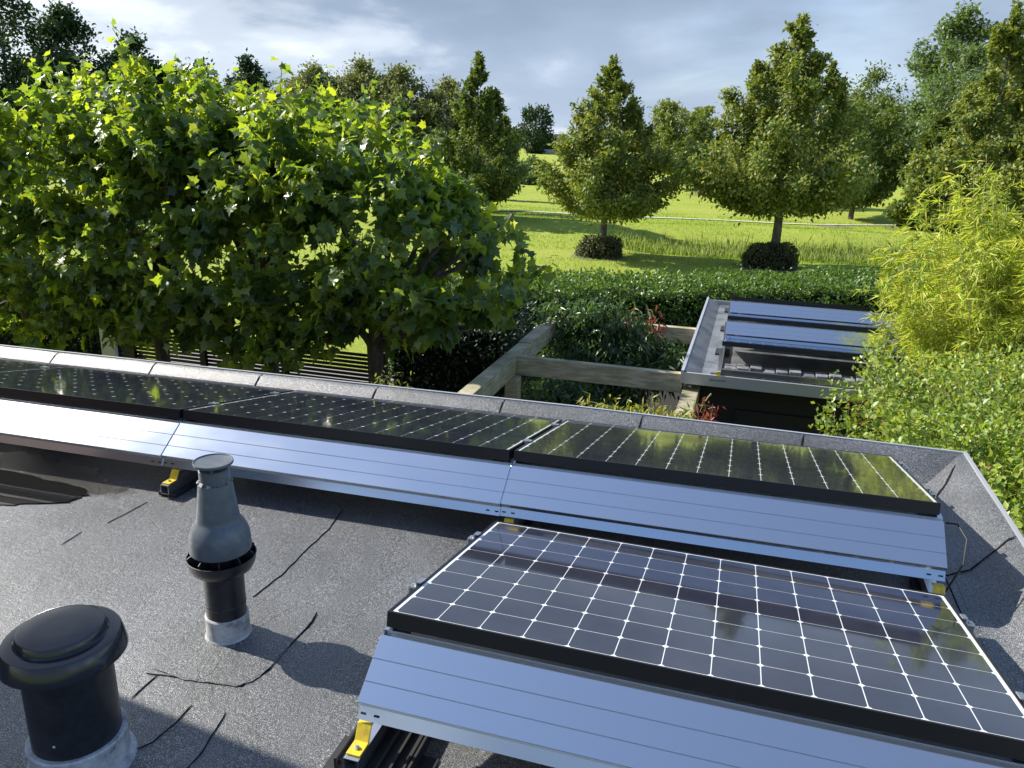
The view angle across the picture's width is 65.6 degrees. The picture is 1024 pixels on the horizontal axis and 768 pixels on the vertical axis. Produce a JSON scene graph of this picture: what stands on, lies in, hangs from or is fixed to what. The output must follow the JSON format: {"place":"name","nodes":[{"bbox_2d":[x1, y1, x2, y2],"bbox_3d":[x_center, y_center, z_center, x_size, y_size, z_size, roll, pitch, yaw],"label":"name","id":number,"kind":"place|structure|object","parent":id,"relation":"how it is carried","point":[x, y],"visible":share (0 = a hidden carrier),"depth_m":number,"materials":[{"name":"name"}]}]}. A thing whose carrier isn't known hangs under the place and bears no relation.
{"place":"outdoors","nodes":[
{"label":"outdoors","id":0,"kind":"place"},
{"bbox_2d":[170,351,393,385],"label":"patio paving","id":1,"kind":"structure","parent":0,"point":[280,367],"depth_m":15.84,"materials":[{"name":"grey stone"}]},
{"bbox_2d":[0,139,1021,389],"bbox_3d":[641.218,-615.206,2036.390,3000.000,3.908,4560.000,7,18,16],"label":"ground","id":2,"kind":"structure","parent":0,"point":[684,205],"depth_m":40.10,"materials":[{"name":"green plant"}]},
{"bbox_2d":[0,0,87,172],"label":"broadleaf tree","id":3,"kind":"object","parent":2,"relation":"on","point":[7,78],"visible":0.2,"depth_m":74.25,"materials":[{"name":"green plant"}]},
{"bbox_2d":[0,0,118,165],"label":"broadleaf tree","id":4,"kind":"object","parent":2,"relation":"on","point":[63,26],"visible":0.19,"depth_m":76.85,"materials":[{"name":"green plant"}]},
{"bbox_2d":[0,62,133,346],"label":"plane tree","id":5,"kind":"object","parent":2,"relation":"on","point":[6,269],"visible":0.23,"depth_m":10.00,"materials":[{"name":"green plant"}]},
{"bbox_2d":[0,262,145,358],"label":"garden hedge","id":6,"kind":"object","parent":2,"relation":"on","point":[75,345],"visible":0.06,"depth_m":12.33,"materials":[{"name":"green plant"}]},
{"bbox_2d":[98,326,118,356],"bbox_3d":[-5.979,0.010,11.933,0.250,1.780,0.050,7,18,16],"label":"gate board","id":7,"kind":"object","parent":2,"relation":"on","point":[107,350],"visible":0.07,"depth_m":11.73,"materials":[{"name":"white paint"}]},
{"bbox_2d":[95,26,188,114],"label":"broadleaf tree","id":8,"kind":"object","parent":2,"relation":"on","point":[138,48],"visible":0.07,"depth_m":81.08,"materials":[{"name":"green plant"}]},
{"bbox_2d":[171,51,237,124],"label":"broadleaf tree","id":9,"kind":"object","parent":2,"relation":"on","point":[194,65],"visible":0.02,"depth_m":83.96,"materials":[{"name":"green plant"}]},
{"bbox_2d":[121,332,388,385],"bbox_3d":[-3.727,0.256,11.289,4.300,1.882,0.075,7,18,16],"label":"slat fence","id":10,"kind":"object","parent":2,"relation":"on","point":[203,359],"visible":0.12,"depth_m":10.85,"materials":[{"name":"black wood"}]},
{"bbox_2d":[217,47,293,107],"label":"broadleaf tree","id":11,"kind":"object","parent":2,"relation":"on","point":[252,76],"visible":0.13,"depth_m":87.45,"materials":[{"name":"green plant"}]},
{"bbox_2d":[275,55,360,111],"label":"willow tree","id":12,"kind":"object","parent":2,"relation":"on","point":[309,73],"visible":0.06,"depth_m":122.47,"materials":[{"name":"green plant"}]},
{"bbox_2d":[312,52,414,135],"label":"willow tree","id":13,"kind":"object","parent":2,"relation":"on","point":[361,66],"visible":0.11,"depth_m":122.01,"materials":[{"name":"green plant"}]},
{"bbox_2d":[371,365,412,387],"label":"garden vine","id":14,"kind":"object","parent":2,"relation":"on","point":[398,380],"visible":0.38,"depth_m":5.39,"materials":[{"name":"green plant"}]},
{"bbox_2d":[357,60,442,162],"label":"willow tree","id":15,"kind":"object","parent":2,"relation":"on","point":[398,76],"visible":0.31,"depth_m":119.57,"materials":[{"name":"green plant"}]},
{"bbox_2d":[401,73,473,160],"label":"willow tree","id":16,"kind":"object","parent":2,"relation":"on","point":[450,87],"visible":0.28,"depth_m":119.29,"materials":[{"name":"green plant"}]},
{"bbox_2d":[428,49,528,207],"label":"hornbeam tree","id":17,"kind":"object","parent":2,"relation":"on","point":[488,107],"visible":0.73,"depth_m":41.26,"materials":[{"name":"green plant"}]},
{"bbox_2d":[450,98,511,185],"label":"hornbeam tree","id":18,"kind":"object","parent":2,"relation":"on","point":[472,145],"visible":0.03,"depth_m":48.14,"materials":[{"name":"green plant"}]},
{"bbox_2d":[502,114,516,199],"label":"hornbeam tree","id":19,"kind":"object","parent":2,"relation":"on","point":[507,122],"visible":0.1,"depth_m":57.72,"materials":[{"name":"green plant"}]},
{"bbox_2d":[0,344,1023,767],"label":"garage building","id":20,"kind":"structure","parent":2,"relation":"on","point":[330,576],"depth_m":3.16,"materials":[{"name":"fabric"}]},
{"bbox_2d":[0,470,88,504],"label":"rain puddle","id":21,"kind":"object","parent":20,"relation":"on","point":[17,488],"visible":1,"depth_m":3.84,"materials":[{"name":"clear liquid"}]},
{"bbox_2d":[0,604,137,767],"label":"roof vent","id":22,"kind":"object","parent":20,"relation":"on","point":[57,667],"visible":1,"depth_m":2.05,"materials":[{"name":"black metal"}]},
{"bbox_2d":[158,468,198,497],"bbox_3d":[-1.441,0.207,4.378,0.240,0.290,1.405,7,18,16],"label":"mounting rail","id":23,"kind":"object","parent":20,"relation":"on","point":[176,484],"visible":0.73,"depth_m":3.82,"materials":[{"name":"black plastic"}]},
{"bbox_2d":[161,419,513,515],"bbox_3d":[-0.840,0.366,3.675,1.710,0.174,0.215,6,18,16],"label":"wind deflector","id":24,"kind":"object","parent":23,"relation":"attached to","point":[475,484],"visible":0.94,"depth_m":3.61,"materials":[{"name":"silver metal"}]},
{"bbox_2d":[183,390,561,460],"bbox_3d":[-0.688,0.180,4.210,1.718,0.058,1.046,6,6,16],"label":"solar panel","id":25,"kind":"object","parent":23,"relation":"on","point":[485,434],"visible":0.95,"depth_m":3.98,"materials":[{"name":"black"}]},
{"bbox_2d":[185,453,256,645],"bbox_3d":[-0.976,0.557,2.666,0.227,0.650,0.227,7,18,16],"label":"flue pipe","id":26,"kind":"object","parent":20,"relation":"on","point":[220,557],"visible":1,"depth_m":2.59,"materials":[{"name":"grey plastic"}]},
{"bbox_2d":[323,720,438,767],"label":"mounting rail","id":27,"kind":"object","parent":20,"relation":"on","point":[365,744],"visible":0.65,"depth_m":2.20,"materials":[{"name":"black metal"}]},
{"bbox_2d":[357,626,1023,767],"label":"wind deflector","id":28,"kind":"object","parent":27,"relation":"attached to","point":[542,712],"visible":0.92,"depth_m":2.06,"materials":[{"name":"silver metal"}]},
{"bbox_2d":[387,521,1023,760],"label":"solar panel","id":29,"kind":"object","parent":27,"relation":"on","point":[917,664],"visible":1,"depth_m":2.35,"materials":[{"name":"black"}]},
{"bbox_2d":[504,517,532,525],"bbox_3d":[0.167,0.369,3.919,0.240,0.290,1.405,7,18,16],"label":"mounting rail","id":30,"kind":"object","parent":20,"relation":"on","point":[519,521],"visible":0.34,"depth_m":3.47,"materials":[{"name":"black plastic"}]},
{"bbox_2d":[500,461,946,581],"bbox_3d":[0.799,0.529,3.213,1.710,0.174,0.215,6,18,16],"label":"wind deflector","id":31,"kind":"object","parent":30,"relation":"attached to","point":[882,540],"visible":0.94,"depth_m":3.15,"materials":[{"name":"silver metal"}]},
{"bbox_2d":[514,420,940,514],"bbox_3d":[0.967,0.345,3.744,1.752,0.059,1.046,6,6,16],"label":"solar panel","id":32,"kind":"object","parent":30,"relation":"on","point":[867,479],"visible":1,"depth_m":3.50,"materials":[{"name":"black"}]},
{"bbox_2d":[909,563,945,594],"bbox_3d":[1.749,0.543,3.473,0.240,0.290,1.405,7,18,16],"label":"mounting rail","id":33,"kind":"object","parent":20,"relation":"on","point":[927,585],"visible":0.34,"depth_m":3.04,"materials":[{"name":"silver metal"}]},
{"bbox_2d":[945,522,967,591],"bbox_3d":[1.651,0.676,2.991,0.091,0.266,0.180,13,20,31],"label":"cable","id":34,"kind":"object","parent":33,"relation":"attached to","point":[962,565],"visible":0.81,"depth_m":2.94,"materials":[{"name":"black plastic"}]},
{"bbox_3d":[-3.102,0.040,4.851,0.240,0.291,1.405,7,18,16],"label":"mounting rail","id":35,"kind":"object","parent":20,"relation":"on","visible":0},
{"bbox_2d":[0,357,70,370],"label":"solar panel","id":36,"kind":"object","parent":35,"relation":"on","point":[7,364],"visible":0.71,"depth_m":5.30,"materials":[{"name":"black"}]},
{"bbox_2d":[0,396,184,465],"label":"wind deflector","id":37,"kind":"object","parent":35,"relation":"attached to","point":[127,436],"visible":0.95,"depth_m":4.00,"materials":[{"name":"silver metal"}]},
{"bbox_2d":[0,365,293,418],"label":"solar panel","id":38,"kind":"object","parent":35,"relation":"on","point":[146,394],"visible":0.98,"depth_m":4.50,"materials":[{"name":"black"}]},
{"bbox_2d":[515,102,555,153],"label":"broadleaf tree","id":39,"kind":"object","parent":2,"relation":"on","point":[537,143],"visible":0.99,"depth_m":218.88,"materials":[{"name":"green plant"}]},
{"bbox_2d":[517,154,556,184],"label":"broadleaf tree","id":40,"kind":"object","parent":2,"relation":"on","point":[531,178],"visible":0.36,"depth_m":79.09,"materials":[{"name":"green plant"}]},
{"bbox_2d":[531,134,566,153],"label":"farm building","id":41,"kind":"structure","parent":2,"relation":"on","point":[550,150],"depth_m":224.25,"materials":[{"name":"white paint"}]},
{"bbox_2d":[527,53,687,235],"bbox_3d":[3.606,-8.984,31.723,6.320,7.828,6.443,-10,21,-32],"label":"hornbeam tree","id":42,"kind":"object","parent":2,"relation":"on","point":[583,185],"visible":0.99,"depth_m":30.50,"materials":[{"name":"green plant"}]},
{"bbox_2d":[436,123,817,152],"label":"distant woodland","id":43,"kind":"object","parent":2,"relation":"on","point":[515,127],"depth_m":309.12,"materials":[{"name":"green plant"}]},
{"bbox_2d":[643,97,718,179],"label":"hornbeam tree","id":44,"kind":"object","parent":2,"relation":"on","point":[665,114],"visible":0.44,"depth_m":74.98,"materials":[{"name":"green plant"}]},
{"bbox_2d":[388,260,1008,380],"bbox_3d":[5.555,-1.562,17.585,16.886,2.226,2.834,-2,18,-11],"label":"garden hedge","id":45,"kind":"object","parent":2,"relation":"on","point":[677,299],"visible":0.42,"depth_m":16.50,"materials":[{"name":"green plant"}]},
{"bbox_2d":[670,117,733,194],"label":"hornbeam tree","id":46,"kind":"object","parent":2,"relation":"on","point":[699,126],"visible":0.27,"depth_m":67.86,"materials":[{"name":"green plant"}]},
{"bbox_2d":[689,393,725,422],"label":"red creeper","id":47,"kind":"object","parent":2,"relation":"on","point":[707,414],"visible":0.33,"depth_m":4.95,"materials":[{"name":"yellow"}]},
{"bbox_2d":[742,87,779,165],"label":"hornbeam tree","id":48,"kind":"object","parent":2,"relation":"on","point":[774,134],"visible":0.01,"depth_m":57.59,"materials":[{"name":"green plant"}]},
{"bbox_2d":[733,263,803,272],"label":"bare ground","id":49,"kind":"structure","parent":2,"relation":"on","point":[798,267],"depth_m":30.39,"materials":[{"name":"soil"}]},
{"bbox_2d":[740,241,799,271],"bbox_3d":[10.013,-4.987,30.731,2.277,1.161,1.878,7,18,16],"label":"clipped bush","id":50,"kind":"object","parent":49,"relation":"on","point":[776,256],"visible":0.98,"depth_m":30.19,"materials":[{"name":"green plant"}]},
{"bbox_2d":[666,11,886,245],"bbox_3d":[9.864,-8.965,29.828,7.677,9.288,7.617,7,18,16],"label":"hornbeam tree","id":51,"kind":"object","parent":2,"relation":"on","point":[780,179],"visible":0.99,"depth_m":28.55,"materials":[{"name":"green plant"}]},
{"bbox_2d":[614,229,1017,268],"bbox_3d":[14.445,-6.038,36.054,20.248,1.197,7.372,4,18,9],"label":"reed bed","id":52,"kind":"object","parent":2,"relation":"on","point":[813,253],"visible":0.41,"depth_m":36.71,"materials":[{"name":"green plant"}]},
{"bbox_2d":[680,297,1020,511],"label":"garden shed","id":53,"kind":"structure","parent":2,"relation":"on","point":[774,404],"depth_m":8.13,"materials":[{"name":"fabric"}]},
{"bbox_2d":[709,301,730,381],"bbox_3d":[2.602,-0.702,9.610,0.160,0.268,3.950,7,18,16],"label":"panel stand","id":54,"kind":"object","parent":53,"relation":"on","point":[722,352],"visible":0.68,"depth_m":8.78,"materials":[{"name":"silver metal"}]},
{"bbox_2d":[729,300,871,327],"bbox_3d":[3.657,-0.892,10.107,1.710,0.174,0.215,7,18,16],"label":"wind deflector","id":55,"kind":"object","parent":54,"relation":"attached to","point":[847,317],"visible":0.84,"depth_m":10.07,"materials":[{"name":"silver metal"}]},
{"bbox_2d":[731,296,870,310],"bbox_3d":[3.817,-1.073,10.641,1.690,0.048,1.046,7,7,16],"label":"solar panel","id":56,"kind":"object","parent":54,"relation":"on","point":[802,303],"visible":0.91,"depth_m":10.15,"materials":[{"name":"black"}]},
{"bbox_2d":[725,320,886,352],"bbox_3d":[3.290,-0.539,8.944,1.710,0.174,0.215,7,18,16],"label":"wind deflector","id":57,"kind":"object","parent":54,"relation":"attached to","point":[803,335],"visible":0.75,"depth_m":8.92,"materials":[{"name":"silver metal"}]},
{"bbox_2d":[727,315,884,332],"bbox_3d":[3.450,-0.720,9.477,1.690,0.048,1.046,7,7,16],"label":"solar panel","id":58,"kind":"object","parent":54,"relation":"on","point":[806,324],"visible":0.93,"depth_m":9.00,"materials":[{"name":"black"}]},
{"bbox_2d":[722,338,904,361],"bbox_3d":[3.078,-0.360,8.296,1.690,0.048,1.046,7,7,16],"label":"solar panel","id":59,"kind":"object","parent":54,"relation":"on","point":[804,349],"visible":0.79,"depth_m":7.94,"materials":[{"name":"black"}]},
{"bbox_2d":[724,364,735,376],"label":"ballast block","id":60,"kind":"object","parent":53,"relation":"on","point":[730,366],"depth_m":7.98,"materials":[{"name":"grey concrete"}]},
{"bbox_2d":[736,364,748,377],"bbox_3d":[2.326,-0.126,8.005,0.112,0.108,0.170,7,18,16],"label":"ballast block","id":61,"kind":"object","parent":53,"relation":"on","point":[744,367],"depth_m":7.94,"materials":[{"name":"grey concrete"}]},
{"bbox_2d":[749,364,761,379],"bbox_3d":[2.446,-0.119,7.974,0.112,0.120,0.160,7,18,16],"label":"ballast block","id":62,"kind":"object","parent":53,"relation":"on","point":[755,368],"depth_m":7.91,"materials":[{"name":"grey concrete"}]},
{"bbox_2d":[762,368,774,380],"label":"ballast block","id":63,"kind":"object","parent":53,"relation":"on","point":[768,370],"depth_m":7.88,"materials":[{"name":"grey concrete"}]},
{"bbox_2d":[733,409,822,433],"bbox_3d":[2.666,1.256,8.319,0.850,1.990,0.024,7,18,16],"label":"door","id":64,"kind":"structure","parent":53,"relation":"in","point":[741,417],"depth_m":8.04,"materials":[{"name":"black"}]},
{"bbox_2d":[775,368,787,381],"bbox_3d":[2.682,-0.085,7.905,0.112,0.108,0.170,7,18,16],"label":"ballast block","id":65,"kind":"object","parent":53,"relation":"on","point":[783,371],"depth_m":7.85,"materials":[{"name":"grey concrete"}]},
{"bbox_2d":[788,368,801,383],"bbox_3d":[2.802,-0.078,7.875,0.112,0.120,0.160,7,18,16],"label":"ballast block","id":66,"kind":"object","parent":53,"relation":"on","point":[794,371],"depth_m":7.81,"materials":[{"name":"grey concrete"}]},
{"bbox_2d":[721,368,882,388],"bbox_3d":[2.862,-0.035,7.637,1.655,0.050,0.045,7,18,16],"label":"cross rail","id":67,"kind":"object","parent":53,"relation":"on","point":[782,377],"visible":0.64,"depth_m":7.67,"materials":[{"name":"silver metal"}]},
{"bbox_2d":[801,371,814,384],"bbox_3d":[2.917,-0.050,7.836,0.112,0.096,0.180,7,18,16],"label":"ballast block","id":68,"kind":"object","parent":53,"relation":"on","point":[807,374],"depth_m":7.78,"materials":[{"name":"grey concrete"}]},
{"bbox_2d":[815,372,827,385],"bbox_3d":[3.038,-0.043,7.805,0.112,0.108,0.170,7,18,16],"label":"ballast block","id":69,"kind":"object","parent":53,"relation":"on","point":[823,375],"depth_m":7.75,"materials":[{"name":"grey concrete"}]},
{"bbox_2d":[828,372,841,387],"bbox_3d":[3.158,-0.037,7.775,0.112,0.120,0.160,7,18,16],"label":"ballast block","id":70,"kind":"object","parent":53,"relation":"on","point":[836,376],"depth_m":7.71,"materials":[{"name":"grey concrete"}]},
{"bbox_2d":[842,375,855,388],"bbox_3d":[3.273,-0.009,7.736,0.112,0.096,0.180,7,18,16],"label":"ballast block","id":71,"kind":"object","parent":53,"relation":"on","point":[847,378],"depth_m":7.69,"materials":[{"name":"grey concrete"}]},
{"bbox_2d":[855,376,865,389],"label":"ballast block","id":72,"kind":"object","parent":53,"relation":"on","point":[858,378],"depth_m":7.65,"materials":[{"name":"grey concrete"}]},
{"bbox_2d":[815,97,921,219],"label":"hornbeam tree","id":73,"kind":"object","parent":2,"relation":"on","point":[889,160],"visible":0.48,"depth_m":49.00,"materials":[{"name":"green plant"}]},
{"bbox_2d":[824,59,915,159],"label":"broadleaf tree","id":74,"kind":"object","parent":2,"relation":"on","point":[876,78],"visible":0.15,"depth_m":109.02,"materials":[{"name":"green plant"}]},
{"bbox_2d":[881,108,971,230],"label":"hornbeam tree","id":75,"kind":"object","parent":2,"relation":"on","point":[895,212],"visible":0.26,"depth_m":45.55,"materials":[{"name":"green plant"}]},
{"bbox_2d":[849,152,1023,497],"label":"bamboo clump","id":76,"kind":"object","parent":2,"relation":"on","point":[982,300],"visible":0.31,"depth_m":7.87,"materials":[{"name":"green plant"}]},
{"bbox_2d":[898,0,1011,141],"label":"poplar tree","id":77,"kind":"object","parent":2,"relation":"on","point":[960,24],"visible":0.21,"depth_m":132.84,"materials":[{"name":"green plant"}]},
{"bbox_2d":[891,29,1019,163],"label":"willow tree","id":78,"kind":"object","parent":2,"relation":"on","point":[941,93],"visible":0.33,"depth_m":95.34,"materials":[{"name":"green plant"}]},
{"bbox_2d":[897,0,1023,238],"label":"hornbeam tree","id":79,"kind":"object","parent":2,"relation":"on","point":[982,122],"visible":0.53,"depth_m":40.47,"materials":[{"name":"green plant"}]},
{"bbox_2d":[968,133,1023,247],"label":"hornbeam tree","id":80,"kind":"object","parent":2,"relation":"on","point":[1015,172],"visible":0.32,"depth_m":37.84,"materials":[{"name":"green plant"}]},
{"bbox_2d":[979,462,1023,536],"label":"leafy shrub","id":81,"kind":"object","parent":2,"relation":"on","point":[1005,503],"visible":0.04,"depth_m":4.42,"materials":[{"name":"green plant"}]},
{"bbox_2d":[984,16,1023,150],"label":"poplar tree","id":82,"kind":"object","parent":2,"relation":"on","point":[1004,61],"visible":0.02,"depth_m":137.24,"materials":[{"name":"green plant"}]},
{"bbox_2d":[999,82,1018,134],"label":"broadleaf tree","id":83,"kind":"object","parent":2,"relation":"on","point":[1011,108],"visible":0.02,"depth_m":93.12,"materials":[{"name":"green plant"}]},
{"bbox_2d":[0,0,1023,137],"label":"sky","id":84,"kind":"structure","parent":0,"point":[550,52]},
{"bbox_2d":[219,204,942,286],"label":"meadow grass","id":85,"kind":"structure","parent":0,"point":[883,233],"depth_m":40.26,"materials":[{"name":"green plant"}]},
{"bbox_2d":[571,254,626,260],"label":"bare ground","id":86,"kind":"structure","parent":0,"point":[619,258],"depth_m":31.66,"materials":[{"name":"soil"}]},
{"bbox_2d":[574,233,623,259],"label":"clipped bush","id":87,"kind":"object","parent":86,"relation":"on","point":[609,247],"visible":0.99,"depth_m":31.66,"materials":[{"name":"green plant"}]},
{"bbox_2d":[527,390,681,414],"bbox_3d":[-0.154,1.086,11.704,12.400,0.001,11.900,7,18,16],"label":"soil bed","id":88,"kind":"object","parent":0,"point":[669,401],"depth_m":14.41,"materials":[{"name":"brown soil"}]},
{"bbox_2d":[0,17,242,361],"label":"plane tree","id":89,"kind":"object","parent":88,"relation":"on","point":[45,220],"visible":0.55,"depth_m":9.02,"materials":[{"name":"green plant"}]},
{"bbox_2d":[96,53,352,374],"bbox_3d":[-3.141,-1.079,9.614,2.199,5.402,3.015,7,18,16],"label":"plane tree","id":90,"kind":"object","parent":88,"relation":"on","point":[195,150],"visible":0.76,"depth_m":8.60,"materials":[{"name":"green plant"}]},
{"bbox_2d":[227,66,557,384],"bbox_3d":[-1.136,-0.812,9.115,3.181,5.300,3.137,7,18,16],"label":"plane tree","id":91,"kind":"object","parent":88,"relation":"on","point":[324,195],"visible":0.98,"depth_m":8.22,"materials":[{"name":"green plant"}]},
{"bbox_2d":[384,284,536,399],"bbox_3d":[-0.847,-0.454,13.090,2.534,2.383,3.135,4,17,7],"label":"garden hedge","id":92,"kind":"object","parent":88,"relation":"on","point":[471,357],"visible":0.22,"depth_m":11.88,"materials":[{"name":"green plant"}]},
{"bbox_2d":[503,376,601,407],"bbox_3d":[0.478,0.804,9.306,1.165,2.184,1.464,7,18,16],"label":"climbing plant","id":93,"kind":"object","parent":88,"relation":"on","point":[568,392],"visible":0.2,"depth_m":8.96,"materials":[{"name":"green plant"}]},
{"bbox_2d":[458,316,699,418],"bbox_3d":[0.707,1.085,8.054,2.055,2.407,5.410,7,18,16],"label":"timber pergola","id":94,"kind":"object","parent":88,"relation":"on","point":[520,358],"visible":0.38,"depth_m":8.23,"materials":[{"name":"beige wood"}]},
{"bbox_2d":[607,305,667,354],"bbox_3d":[1.551,-0.668,9.880,0.787,0.708,0.500,7,18,16],"label":"red creeper","id":95,"kind":"object","parent":94,"relation":"attached to","point":[656,327],"visible":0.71,"depth_m":9.77,"materials":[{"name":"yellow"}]},
{"bbox_2d":[527,288,688,413],"bbox_3d":[1.240,0.255,10.090,2.247,2.804,1.499,7,18,16],"label":"climbing plant","id":96,"kind":"object","parent":88,"relation":"on","point":[590,322],"visible":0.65,"depth_m":9.80,"materials":[{"name":"green plant"}]},
{"bbox_2d":[576,390,697,418],"bbox_3d":[0.741,1.515,5.491,0.965,3.118,0.627,7,18,16],"label":"garden vine","id":97,"kind":"object","parent":88,"relation":"on","point":[636,407],"visible":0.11,"depth_m":5.10,"materials":[{"name":"green plant"}]},
{"bbox_2d":[808,369,868,439],"bbox_3d":[2.726,1.300,6.846,0.572,2.827,0.765,7,18,16],"label":"leafy shrub","id":98,"kind":"object","parent":88,"relation":"on","point":[840,426],"visible":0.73,"depth_m":6.56,"materials":[{"name":"green plant"}]},
{"bbox_2d":[841,334,1023,535],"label":"leafy shrub","id":99,"kind":"object","parent":88,"relation":"on","point":[937,423],"visible":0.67,"depth_m":5.91,"materials":[{"name":"green plant"}]},
{"bbox_2d":[370,205,892,224],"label":"path","id":100,"kind":"structure","parent":0,"point":[716,219],"depth_m":48.51,"materials":[{"name":"beige"}]},
{"bbox_2d":[819,225,851,227],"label":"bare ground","id":101,"kind":"structure","parent":0,"point":[834,226],"depth_m":46.64,"materials":[{"name":"soil"}]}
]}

